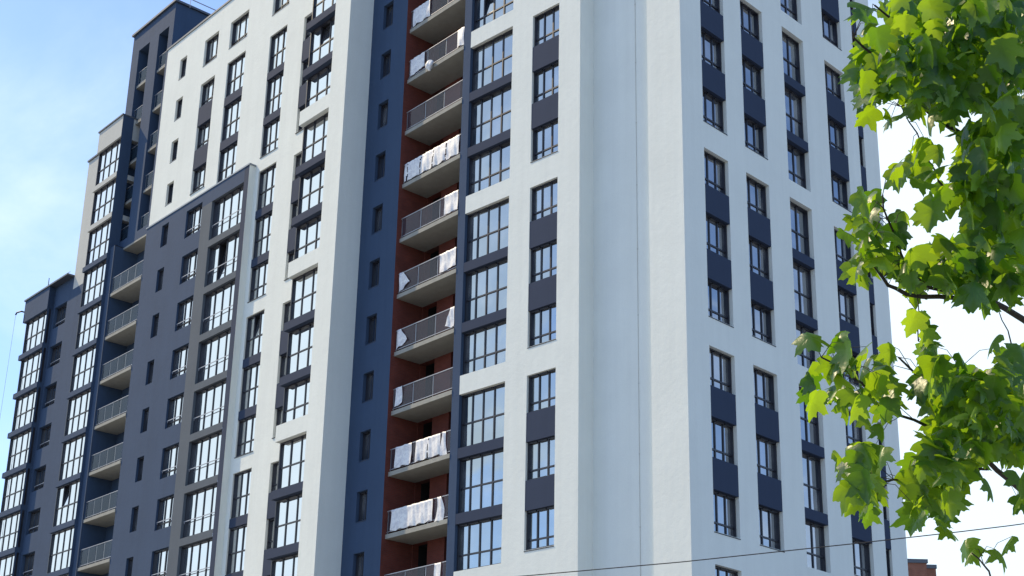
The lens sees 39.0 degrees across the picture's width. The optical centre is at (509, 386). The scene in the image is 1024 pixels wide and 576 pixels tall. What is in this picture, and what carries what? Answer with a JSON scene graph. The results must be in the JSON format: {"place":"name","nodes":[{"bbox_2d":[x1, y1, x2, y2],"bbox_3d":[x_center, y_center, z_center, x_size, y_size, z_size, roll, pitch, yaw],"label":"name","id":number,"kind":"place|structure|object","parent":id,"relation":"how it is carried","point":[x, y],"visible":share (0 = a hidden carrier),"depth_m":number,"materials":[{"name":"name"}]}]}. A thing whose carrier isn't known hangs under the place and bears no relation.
{"place":"outdoors","nodes":[
{"label":"outdoors","id":0,"kind":"place"},
{"bbox_2d":[0,0,1023,575],"label":"sky","id":1,"kind":"structure","parent":0,"point":[65,65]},
{"bbox_2d":[523,523,1023,575],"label":"overhead cable","id":2,"kind":"object","parent":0,"point":[773,552],"visible":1,"depth_m":22.98,"materials":[{"name":"black rubber"}]},
{"bbox_2d":[907,559,936,575],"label":"brick building","id":3,"kind":"structure","parent":0,"point":[919,567],"depth_m":129.82,"materials":[{"name":"red brick"}]},
{"label":"ground","id":4,"kind":"structure","parent":0,"visible":0},
{"bbox_2d":[0,0,908,575],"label":"apartment building","id":5,"kind":"structure","parent":4,"relation":"on","point":[640,286],"depth_m":68.99,"materials":[{"name":"white paint"}]},
{"bbox_2d":[0,510,24,551],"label":"bay window","id":6,"kind":"structure","parent":5,"relation":"in","point":[9,524],"depth_m":101.30,"materials":[{"name":"clear glass"}]},
{"bbox_2d":[0,468,29,511],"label":"bay window","id":7,"kind":"structure","parent":5,"relation":"in","point":[13,484],"depth_m":102.45,"materials":[{"name":"clear glass"}]},
{"bbox_2d":[6,427,34,470],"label":"bay window","id":8,"kind":"structure","parent":5,"relation":"in","point":[19,444],"depth_m":103.43,"materials":[{"name":"clear glass"}]},
{"bbox_2d":[12,387,40,430],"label":"bay window","id":9,"kind":"structure","parent":5,"relation":"in","point":[24,405],"depth_m":104.39,"materials":[{"name":"clear glass"}]},
{"bbox_2d":[17,348,45,391],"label":"bay window","id":10,"kind":"structure","parent":5,"relation":"in","point":[29,368],"depth_m":105.39,"materials":[{"name":"clear glass"}]},
{"bbox_2d":[22,309,50,353],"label":"bay window","id":11,"kind":"structure","parent":5,"relation":"in","point":[35,328],"depth_m":106.36,"materials":[{"name":"clear glass"}]},
{"bbox_2d":[47,526,73,573],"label":"bay window","id":12,"kind":"structure","parent":5,"relation":"in","point":[61,541],"depth_m":91.52,"materials":[{"name":"clear glass"}]},
{"bbox_2d":[53,479,79,526],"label":"bay window","id":13,"kind":"structure","parent":5,"relation":"in","point":[67,495],"depth_m":92.51,"materials":[{"name":"clear glass"}]},
{"bbox_2d":[58,433,85,480],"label":"bay window","id":14,"kind":"structure","parent":5,"relation":"in","point":[72,450],"depth_m":93.49,"materials":[{"name":"clear glass"}]},
{"bbox_2d":[64,388,90,435],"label":"bay window","id":15,"kind":"structure","parent":5,"relation":"in","point":[78,406],"depth_m":94.47,"materials":[{"name":"clear glass"}]},
{"bbox_2d":[69,345,95,392],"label":"bay window","id":16,"kind":"structure","parent":5,"relation":"in","point":[83,362],"depth_m":95.47,"materials":[{"name":"clear glass"}]},
{"bbox_2d":[75,302,100,348],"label":"bay window","id":17,"kind":"structure","parent":5,"relation":"in","point":[88,321],"depth_m":96.45,"materials":[{"name":"clear glass"}]},
{"bbox_2d":[80,260,105,306],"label":"bay window","id":18,"kind":"structure","parent":5,"relation":"in","point":[93,281],"depth_m":97.45,"materials":[{"name":"clear glass"}]},
{"bbox_2d":[85,219,110,265],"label":"bay window","id":19,"kind":"structure","parent":5,"relation":"in","point":[98,241],"depth_m":98.43,"materials":[{"name":"clear glass"}]},
{"bbox_2d":[90,178,115,225],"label":"bay window","id":20,"kind":"structure","parent":5,"relation":"in","point":[103,200],"depth_m":99.42,"materials":[{"name":"clear glass"}]},
{"bbox_2d":[95,138,120,185],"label":"bay window","id":21,"kind":"structure","parent":5,"relation":"in","point":[108,159],"depth_m":100.39,"materials":[{"name":"clear glass"}]},
{"bbox_2d":[151,548,168,575],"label":"window","id":22,"kind":"structure","parent":5,"relation":"in","point":[160,559],"depth_m":81.76,"materials":[{"name":"clear glass"}]},
{"bbox_2d":[156,495,173,529],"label":"window","id":23,"kind":"structure","parent":5,"relation":"in","point":[166,504],"depth_m":82.74,"materials":[{"name":"clear glass"}]},
{"bbox_2d":[162,444,178,477],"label":"window","id":24,"kind":"structure","parent":5,"relation":"in","point":[171,453],"depth_m":83.72,"materials":[{"name":"clear glass"}]},
{"bbox_2d":[167,393,183,427],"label":"window","id":25,"kind":"structure","parent":5,"relation":"in","point":[176,403],"depth_m":84.73,"materials":[{"name":"clear glass"}]},
{"bbox_2d":[172,344,188,378],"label":"window","id":26,"kind":"structure","parent":5,"relation":"in","point":[180,355],"depth_m":85.72,"materials":[{"name":"clear glass"}]},
{"bbox_2d":[178,538,211,575],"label":"bay window","id":27,"kind":"structure","parent":5,"relation":"in","point":[195,558],"depth_m":78.86,"materials":[{"name":"clear glass"}]},
{"bbox_2d":[183,484,216,537],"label":"window","id":28,"kind":"structure","parent":5,"relation":"in","point":[200,504],"depth_m":79.79,"materials":[{"name":"clear glass"}]},
{"bbox_2d":[188,431,221,484],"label":"bay window","id":29,"kind":"structure","parent":5,"relation":"in","point":[205,452],"depth_m":80.77,"materials":[{"name":"clear glass"}]},
{"bbox_2d":[193,380,225,432],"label":"bay window","id":30,"kind":"structure","parent":5,"relation":"in","point":[209,407],"depth_m":81.76,"materials":[{"name":"clear glass"}]},
{"bbox_2d":[198,329,230,382],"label":"bay window","id":31,"kind":"structure","parent":5,"relation":"in","point":[214,353],"depth_m":82.74,"materials":[{"name":"clear glass"}]},
{"bbox_2d":[202,280,234,333],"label":"bay window","id":32,"kind":"structure","parent":5,"relation":"in","point":[218,303],"depth_m":83.74,"materials":[{"name":"clear glass"}]},
{"bbox_2d":[207,232,238,285],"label":"bay window","id":33,"kind":"structure","parent":5,"relation":"in","point":[223,256],"depth_m":84.89,"materials":[{"name":"clear glass"}]},
{"bbox_2d":[211,185,243,238],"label":"bay window","id":34,"kind":"structure","parent":5,"relation":"in","point":[227,210],"depth_m":85.70,"materials":[{"name":"clear glass"}]},
{"bbox_2d":[218,141,237,181],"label":"bay window","id":35,"kind":"structure","parent":5,"relation":"in","point":[227,156],"depth_m":87.95,"materials":[{"name":"clear glass"}]},
{"bbox_2d":[222,96,241,140],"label":"bay window","id":36,"kind":"structure","parent":5,"relation":"in","point":[232,111],"depth_m":88.92,"materials":[{"name":"clear glass"}]},
{"bbox_2d":[226,52,245,96],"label":"bay window","id":37,"kind":"structure","parent":5,"relation":"in","point":[236,68],"depth_m":89.93,"materials":[{"name":"clear glass"}]},
{"bbox_2d":[226,524,246,574],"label":"bay window","id":38,"kind":"structure","parent":5,"relation":"in","point":[237,538],"depth_m":76.51,"materials":[{"name":"clear glass"}]},
{"bbox_2d":[231,468,251,518],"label":"bay window","id":39,"kind":"structure","parent":5,"relation":"in","point":[242,480],"depth_m":77.50,"materials":[{"name":"clear glass"}]},
{"bbox_2d":[234,414,255,458],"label":"bay window","id":40,"kind":"structure","parent":5,"relation":"in","point":[246,431],"depth_m":78.53,"materials":[{"name":"clear glass"}]},
{"bbox_2d":[240,362,259,410],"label":"bay window","id":41,"kind":"structure","parent":5,"relation":"in","point":[249,395],"depth_m":79.48,"materials":[{"name":"clear glass"}]},
{"bbox_2d":[244,310,263,358],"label":"bay window","id":42,"kind":"structure","parent":5,"relation":"in","point":[253,346],"depth_m":80.51,"materials":[{"name":"clear glass"}]},
{"bbox_2d":[247,260,267,302],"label":"bay window","id":43,"kind":"structure","parent":5,"relation":"in","point":[257,289],"depth_m":81.50,"materials":[{"name":"clear glass"}]},
{"bbox_2d":[253,211,271,258],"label":"bay window","id":44,"kind":"structure","parent":5,"relation":"in","point":[261,242],"depth_m":82.44,"materials":[{"name":"clear glass"}]},
{"bbox_2d":[257,163,275,210],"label":"bay window","id":45,"kind":"structure","parent":5,"relation":"in","point":[265,195],"depth_m":83.43,"materials":[{"name":"clear glass"}]},
{"bbox_2d":[259,116,279,158],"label":"bay window","id":46,"kind":"structure","parent":5,"relation":"in","point":[271,130],"depth_m":84.46,"materials":[{"name":"clear glass"}]},
{"bbox_2d":[265,71,283,116],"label":"bay window","id":47,"kind":"structure","parent":5,"relation":"in","point":[274,88],"depth_m":85.39,"materials":[{"name":"clear glass"}]},
{"bbox_2d":[269,26,286,71],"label":"bay window","id":48,"kind":"structure","parent":5,"relation":"in","point":[278,41],"depth_m":86.40,"materials":[{"name":"clear glass"}]},
{"bbox_2d":[270,553,297,575],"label":"bay window","id":49,"kind":"structure","parent":5,"relation":"in","point":[284,566],"depth_m":70.33,"materials":[{"name":"clear glass"}]},
{"bbox_2d":[272,493,301,548],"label":"window","id":50,"kind":"structure","parent":5,"relation":"in","point":[287,519],"depth_m":71.15,"materials":[{"name":"clear glass"}]},
{"bbox_2d":[277,434,305,488],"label":"bay window","id":51,"kind":"structure","parent":5,"relation":"in","point":[292,452],"depth_m":72.13,"materials":[{"name":"clear glass"}]},
{"bbox_2d":[282,377,309,423],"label":"bay window","id":52,"kind":"structure","parent":5,"relation":"in","point":[296,395],"depth_m":73.16,"materials":[{"name":"clear glass"}]},
{"bbox_2d":[285,321,313,375],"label":"bay window","id":53,"kind":"structure","parent":5,"relation":"in","point":[300,340],"depth_m":74.10,"materials":[{"name":"clear glass"}]},
{"bbox_2d":[289,267,317,320],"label":"bay window","id":54,"kind":"structure","parent":5,"relation":"in","point":[303,293],"depth_m":75.08,"materials":[{"name":"clear glass"}]},
{"bbox_2d":[294,214,320,259],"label":"bay window","id":55,"kind":"structure","parent":5,"relation":"in","point":[307,239],"depth_m":76.11,"materials":[{"name":"clear glass"}]},
{"bbox_2d":[297,162,324,214],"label":"bay window","id":56,"kind":"structure","parent":5,"relation":"in","point":[311,183],"depth_m":77.04,"materials":[{"name":"clear glass"}]},
{"bbox_2d":[301,112,327,163],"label":"bay window","id":57,"kind":"structure","parent":5,"relation":"in","point":[315,133],"depth_m":78.01,"materials":[{"name":"clear glass"}]},
{"bbox_2d":[305,63,331,107],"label":"bay window","id":58,"kind":"structure","parent":5,"relation":"in","point":[318,85],"depth_m":79.05,"materials":[{"name":"clear glass"}]},
{"bbox_2d":[308,16,334,66],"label":"bay window","id":59,"kind":"structure","parent":5,"relation":"in","point":[321,38],"depth_m":80.08,"materials":[{"name":"clear glass"}]},
{"bbox_2d":[390,499,432,530],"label":"plastic sheet","id":60,"kind":"object","parent":5,"relation":"attached to","point":[411,515],"visible":1,"depth_m":65.79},
{"bbox_2d":[415,434,439,461],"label":"plastic sheet","id":61,"kind":"object","parent":5,"relation":"attached to","point":[432,442],"visible":1,"depth_m":66.08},
{"bbox_2d":[404,134,459,181],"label":"plastic sheet","id":62,"kind":"object","parent":5,"relation":"attached to","point":[452,148],"visible":1,"depth_m":71.36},
{"bbox_2d":[456,516,501,570],"bbox_3d":[-1.190,6.792,62.222,2.880,2.100,0.160,-16,-26,41],"label":"window","id":63,"kind":"structure","parent":5,"relation":"in","point":[478,542],"depth_m":62.37,"materials":[{"name":"clear glass"}]},
{"bbox_2d":[458,448,503,512],"bbox_3d":[-1.135,4.158,63.126,2.880,2.530,0.160,-16,-26,41],"label":"window","id":64,"kind":"structure","parent":5,"relation":"in","point":[481,475],"depth_m":63.27,"materials":[{"name":"clear glass"}]},
{"bbox_2d":[460,383,504,447],"bbox_3d":[-1.075,1.322,64.101,2.880,2.530,0.160,-16,-26,41],"label":"bay window","id":65,"kind":"structure","parent":5,"relation":"in","point":[482,415],"depth_m":64.25,"materials":[{"name":"glass"}]},
{"bbox_2d":[463,320,505,374],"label":"bay window","id":66,"kind":"structure","parent":5,"relation":"in","point":[484,347],"depth_m":65.29,"materials":[{"name":"glass"}]},
{"bbox_2d":[464,258,507,321],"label":"bay window","id":67,"kind":"structure","parent":5,"relation":"in","point":[486,287],"depth_m":66.21,"materials":[{"name":"glass"}]},
{"bbox_2d":[466,198,508,261],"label":"bay window","id":68,"kind":"structure","parent":5,"relation":"in","point":[487,228],"depth_m":67.19,"materials":[{"name":"glass"}]},
{"bbox_2d":[469,140,509,194],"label":"bay window","id":69,"kind":"structure","parent":5,"relation":"in","point":[490,167],"depth_m":68.23,"materials":[{"name":"glass"}]},
{"bbox_2d":[470,83,511,146],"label":"bay window","id":70,"kind":"structure","parent":5,"relation":"in","point":[490,114],"depth_m":69.14,"materials":[{"name":"glass"}]},
{"bbox_2d":[472,29,512,91],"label":"bay window","id":71,"kind":"structure","parent":5,"relation":"in","point":[492,60],"depth_m":70.12,"materials":[{"name":"grey glass"}]},
{"bbox_2d":[474,0,512,29],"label":"bay window","id":72,"kind":"structure","parent":5,"relation":"in","point":[485,11],"depth_m":71.33,"materials":[{"name":"grey glass"}]},
{"bbox_2d":[524,506,553,551],"bbox_3d":[1.314,5.890,59.792,1.680,1.755,0.300,-16,-26,41],"label":"window","id":73,"kind":"structure","parent":5,"relation":"in","point":[539,522],"depth_m":59.96,"materials":[{"name":"clear glass"}]},
{"bbox_2d":[527,436,554,479],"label":"window","id":74,"kind":"structure","parent":5,"relation":"in","point":[541,453],"depth_m":60.95,"materials":[{"name":"grey glass"}]},
{"bbox_2d":[527,303,555,348],"bbox_3d":[1.493,-2.619,62.716,1.680,1.755,0.300,-16,-26,41],"label":"window","id":75,"kind":"structure","parent":5,"relation":"in","point":[542,320],"depth_m":62.89,"materials":[{"name":"grey glass"}]},
{"bbox_2d":[528,368,555,412],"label":"window","id":76,"kind":"structure","parent":5,"relation":"in","point":[541,385],"depth_m":61.93,"materials":[{"name":"grey glass"}]},
{"bbox_2d":[530,240,556,282],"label":"window","id":77,"kind":"structure","parent":5,"relation":"in","point":[543,258],"depth_m":63.88,"materials":[{"name":"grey glass"}]},
{"bbox_2d":[530,119,557,162],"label":"window","id":78,"kind":"structure","parent":5,"relation":"in","point":[545,137],"depth_m":65.82,"materials":[{"name":"grey glass"}]},
{"bbox_2d":[531,178,557,221],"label":"window","id":79,"kind":"structure","parent":5,"relation":"in","point":[544,197],"depth_m":64.87,"materials":[{"name":"grey glass"}]},
{"bbox_2d":[533,61,558,102],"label":"window","id":80,"kind":"structure","parent":5,"relation":"in","point":[546,80],"depth_m":66.81,"materials":[{"name":"grey glass"}]},
{"bbox_2d":[534,5,558,46],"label":"window","id":81,"kind":"structure","parent":5,"relation":"in","point":[546,23],"depth_m":67.80,"materials":[{"name":"clear glass"}]},
{"bbox_2d":[701,29,721,71],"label":"window","id":82,"kind":"structure","parent":5,"relation":"in","point":[710,47],"depth_m":64.22,"materials":[{"name":"clear glass"}]},
{"bbox_2d":[702,89,727,135],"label":"window","id":83,"kind":"structure","parent":5,"relation":"in","point":[712,106],"depth_m":63.22,"materials":[{"name":"clear glass"}]},
{"bbox_2d":[704,151,725,194],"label":"window","id":84,"kind":"structure","parent":5,"relation":"in","point":[714,167],"depth_m":62.27,"materials":[{"name":"clear glass"}]},
{"bbox_2d":[706,214,727,258],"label":"window","id":85,"kind":"structure","parent":5,"relation":"in","point":[716,232],"depth_m":61.29,"materials":[{"name":"blue glass"}]},
{"bbox_2d":[709,348,731,393],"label":"window","id":86,"kind":"structure","parent":5,"relation":"in","point":[720,364],"depth_m":59.34,"materials":[{"name":"blue glass"}]},
{"bbox_2d":[708,280,733,327],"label":"window","id":87,"kind":"structure","parent":5,"relation":"in","point":[718,297],"depth_m":60.30,"materials":[{"name":"blue glass"}]},
{"bbox_2d":[711,418,733,463],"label":"window","id":88,"kind":"structure","parent":5,"relation":"in","point":[722,433],"depth_m":58.36,"materials":[{"name":"blue glass"}]},
{"bbox_2d":[713,491,740,539],"bbox_3d":[8.449,5.069,57.088,0.360,1.755,1.730,-16,-26,41],"label":"window","id":89,"kind":"structure","parent":5,"relation":"in","point":[724,505],"depth_m":57.36,"materials":[{"name":"blue glass"}]},
{"bbox_2d":[740,1,758,40],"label":"window","id":90,"kind":"structure","parent":5,"relation":"in","point":[749,19],"depth_m":67.29,"materials":[{"name":"blue glass"}]},
{"bbox_2d":[742,57,761,97],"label":"window","id":91,"kind":"structure","parent":5,"relation":"in","point":[751,74],"depth_m":66.32,"materials":[{"name":"blue glass"}]},
{"bbox_2d":[744,116,767,159],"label":"window","id":92,"kind":"structure","parent":5,"relation":"in","point":[754,139],"depth_m":65.31,"materials":[{"name":"blue glass"}]},
{"bbox_2d":[746,175,766,216],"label":"window","id":93,"kind":"structure","parent":5,"relation":"in","point":[756,192],"depth_m":64.35,"materials":[{"name":"blue glass"}]},
{"bbox_2d":[748,237,768,279],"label":"window","id":94,"kind":"structure","parent":5,"relation":"in","point":[758,253],"depth_m":63.38,"materials":[{"name":"blue glass"}]},
{"bbox_2d":[751,301,775,346],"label":"window","id":95,"kind":"structure","parent":5,"relation":"in","point":[761,316],"depth_m":62.38,"materials":[{"name":"blue glass"}]},
{"bbox_2d":[753,367,774,410],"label":"window","id":96,"kind":"structure","parent":5,"relation":"in","point":[763,382],"depth_m":61.43,"materials":[{"name":"blue glass"}]},
{"bbox_2d":[756,435,777,478],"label":"window","id":97,"kind":"structure","parent":5,"relation":"in","point":[766,450],"depth_m":60.45,"materials":[{"name":"blue glass"}]},
{"bbox_2d":[758,505,784,552],"bbox_3d":[10.584,5.816,59.163,0.360,1.735,1.750,-16,-26,41],"label":"window","id":98,"kind":"structure","parent":5,"relation":"in","point":[769,522],"depth_m":59.45,"materials":[{"name":"blue glass"}]},
{"bbox_2d":[782,31,800,83],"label":"bay window","id":99,"kind":"structure","parent":5,"relation":"in","point":[791,59],"depth_m":69.57,"materials":[{"name":"glass"}]},
{"bbox_2d":[784,86,803,139],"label":"window","id":100,"kind":"structure","parent":5,"relation":"in","point":[793,102],"depth_m":68.58,"materials":[{"name":"glass"}]},
{"bbox_2d":[787,143,805,188],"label":"window","id":101,"kind":"structure","parent":5,"relation":"in","point":[796,158],"depth_m":67.68,"materials":[{"name":"glass"}]},
{"bbox_2d":[790,201,809,256],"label":"window","id":102,"kind":"structure","parent":5,"relation":"in","point":[799,216],"depth_m":66.63,"materials":[{"name":"glass"}]},
{"bbox_2d":[793,261,812,317],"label":"window","id":103,"kind":"structure","parent":5,"relation":"in","point":[802,275],"depth_m":65.65,"materials":[{"name":"glass"}]},
{"bbox_2d":[799,387,819,445],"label":"window","id":104,"kind":"structure","parent":5,"relation":"in","point":[809,431],"depth_m":63.52,"materials":[{"name":"glass"}]},
{"bbox_2d":[802,452,822,512],"bbox_3d":[12.915,4.176,62.442,0.160,2.530,1.810,-16,-26,41],"label":"window","id":105,"kind":"structure","parent":5,"relation":"in","point":[812,483],"depth_m":62.70,"materials":[{"name":"blue glass"}]},
{"bbox_2d":[805,520,825,571],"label":"window","id":106,"kind":"structure","parent":5,"relation":"in","point":[816,559],"depth_m":61.79,"materials":[{"name":"blue glass"}]},
{"bbox_2d":[821,11,841,50],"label":"window","id":107,"kind":"structure","parent":5,"relation":"in","point":[829,26],"depth_m":73.00,"materials":[{"name":"blue glass"}]},
{"bbox_2d":[824,63,840,99],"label":"window","id":108,"kind":"structure","parent":5,"relation":"in","point":[832,80],"depth_m":72.05,"materials":[{"name":"blue glass"}]},
{"bbox_2d":[828,118,844,153],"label":"window","id":109,"kind":"structure","parent":5,"relation":"in","point":[835,131],"depth_m":71.08,"materials":[{"name":"blue glass"}]},
{"bbox_2d":[831,173,851,212],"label":"window","id":110,"kind":"structure","parent":5,"relation":"in","point":[839,186],"depth_m":70.09,"materials":[{"name":"blue glass"}]},
{"bbox_2d":[837,287,854,325],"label":"window","id":111,"kind":"structure","parent":5,"relation":"in","point":[845,300],"depth_m":68.15,"materials":[{"name":"blue glass"}]},
{"bbox_2d":[852,539,870,575],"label":"window","id":112,"kind":"structure","parent":5,"relation":"in","point":[861,554],"depth_m":64.22,"materials":[{"name":"blue glass"}]},
{"bbox_2d":[791,0,1023,575],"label":"maple tree","id":113,"kind":"object","parent":4,"relation":"on","point":[944,64],"visible":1,"depth_m":4.29,"materials":[{"name":"green plant"}]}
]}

